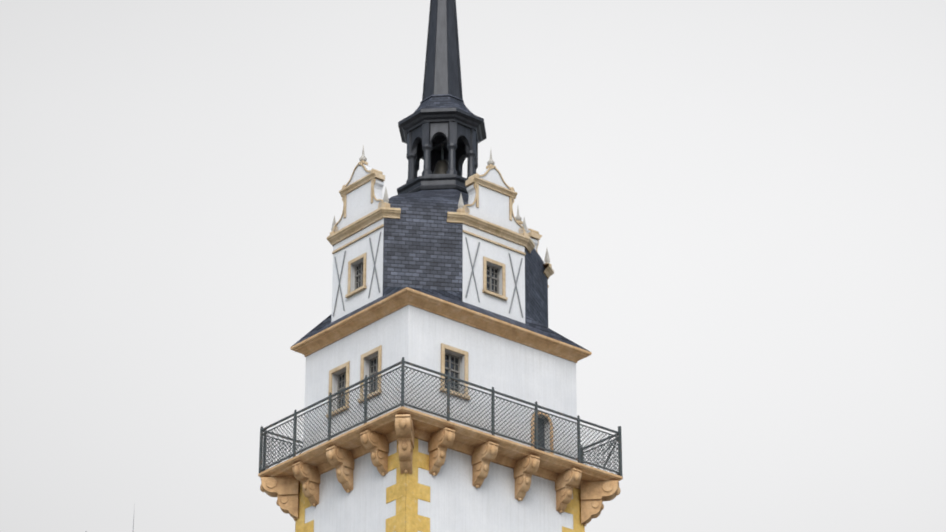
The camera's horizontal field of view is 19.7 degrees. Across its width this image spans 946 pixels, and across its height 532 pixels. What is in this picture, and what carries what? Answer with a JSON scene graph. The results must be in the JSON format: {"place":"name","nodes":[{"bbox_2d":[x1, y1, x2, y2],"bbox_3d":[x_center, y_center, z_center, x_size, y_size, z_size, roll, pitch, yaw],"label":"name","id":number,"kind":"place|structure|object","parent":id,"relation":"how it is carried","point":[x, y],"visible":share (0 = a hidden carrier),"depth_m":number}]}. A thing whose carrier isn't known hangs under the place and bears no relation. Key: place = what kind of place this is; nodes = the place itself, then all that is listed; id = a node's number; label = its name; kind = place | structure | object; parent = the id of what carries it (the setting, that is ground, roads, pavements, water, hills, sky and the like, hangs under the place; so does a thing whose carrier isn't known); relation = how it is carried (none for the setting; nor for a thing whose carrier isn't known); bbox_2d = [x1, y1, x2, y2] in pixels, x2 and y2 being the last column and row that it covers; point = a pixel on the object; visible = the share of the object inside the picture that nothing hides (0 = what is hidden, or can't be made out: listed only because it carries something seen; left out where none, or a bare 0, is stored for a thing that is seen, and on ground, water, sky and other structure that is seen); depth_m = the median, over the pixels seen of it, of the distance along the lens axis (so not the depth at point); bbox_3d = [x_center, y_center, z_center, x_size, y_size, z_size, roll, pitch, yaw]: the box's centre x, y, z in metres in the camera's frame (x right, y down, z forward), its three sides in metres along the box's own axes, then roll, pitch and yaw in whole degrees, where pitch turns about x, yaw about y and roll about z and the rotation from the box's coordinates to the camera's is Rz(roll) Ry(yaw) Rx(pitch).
{"place":"outdoors","nodes":[
{"label":"outdoors","id":0,"kind":"place"},
{"bbox_2d":[295,438,584,531],"bbox_3d":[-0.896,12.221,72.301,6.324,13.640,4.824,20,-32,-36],"label":"quoins","id":1,"kind":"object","parent":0,"point":[406,491],"depth_m":71.45},
{"bbox_2d":[259,138,622,531],"bbox_3d":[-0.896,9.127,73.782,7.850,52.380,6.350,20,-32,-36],"label":"wall","id":2,"kind":"structure","parent":0,"point":[458,502],"depth_m":74.31},
{"bbox_2d":[337,262,498,407],"bbox_3d":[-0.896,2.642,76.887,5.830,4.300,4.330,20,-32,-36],"label":"windows","id":3,"kind":"structure","parent":2,"relation":"attached to","point":[490,277],"depth_m":75.24},
{"bbox_2d":[333,232,522,317],"bbox_3d":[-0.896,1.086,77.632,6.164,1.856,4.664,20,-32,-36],"label":"framing","id":4,"kind":"object","parent":2,"relation":"attached to","point":[374,268],"visible":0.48,"depth_m":75.92},
{"bbox_2d":[291,94,588,350],"bbox_3d":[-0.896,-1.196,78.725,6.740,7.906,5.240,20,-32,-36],"label":"roof","id":5,"kind":"structure","parent":2,"relation":"attached to","point":[422,245],"depth_m":75.65},
{"bbox_2d":[326,160,553,417],"bbox_3d":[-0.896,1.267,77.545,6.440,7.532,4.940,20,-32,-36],"label":"trim","id":6,"kind":"structure","parent":2,"relation":"attached to","point":[385,210],"depth_m":76.26},
{"bbox_2d":[258,287,622,525],"bbox_3d":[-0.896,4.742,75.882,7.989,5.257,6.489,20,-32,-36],"label":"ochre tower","id":7,"kind":"structure","parent":2,"relation":"attached to","point":[404,427],"depth_m":73.90},
{"bbox_2d":[331,145,549,262],"bbox_3d":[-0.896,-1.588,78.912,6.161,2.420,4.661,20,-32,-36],"label":"finials","id":8,"kind":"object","parent":2,"relation":"attached to","point":[460,203],"visible":0.48,"depth_m":77.58},
{"bbox_2d":[433,160,447,173],"bbox_3d":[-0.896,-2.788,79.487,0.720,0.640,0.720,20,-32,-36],"label":"bell","id":9,"kind":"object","parent":2,"relation":"attached to","point":[441,166],"visible":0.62,"depth_m":79.30},
{"bbox_2d":[397,0,485,194],"bbox_3d":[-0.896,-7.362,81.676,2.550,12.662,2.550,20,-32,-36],"label":"spire","id":10,"kind":"structure","parent":2,"relation":"attached to","point":[460,132],"depth_m":79.61},
{"bbox_2d":[534,418,544,451],"bbox_3d":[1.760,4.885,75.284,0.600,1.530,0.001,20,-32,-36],"label":"tower door","id":11,"kind":"structure","parent":2,"relation":"attached to","point":[542,441],"depth_m":75.49},
{"bbox_2d":[0,0,945,531],"label":"sky","id":12,"kind":"structure","parent":0,"point":[737,207]}
]}

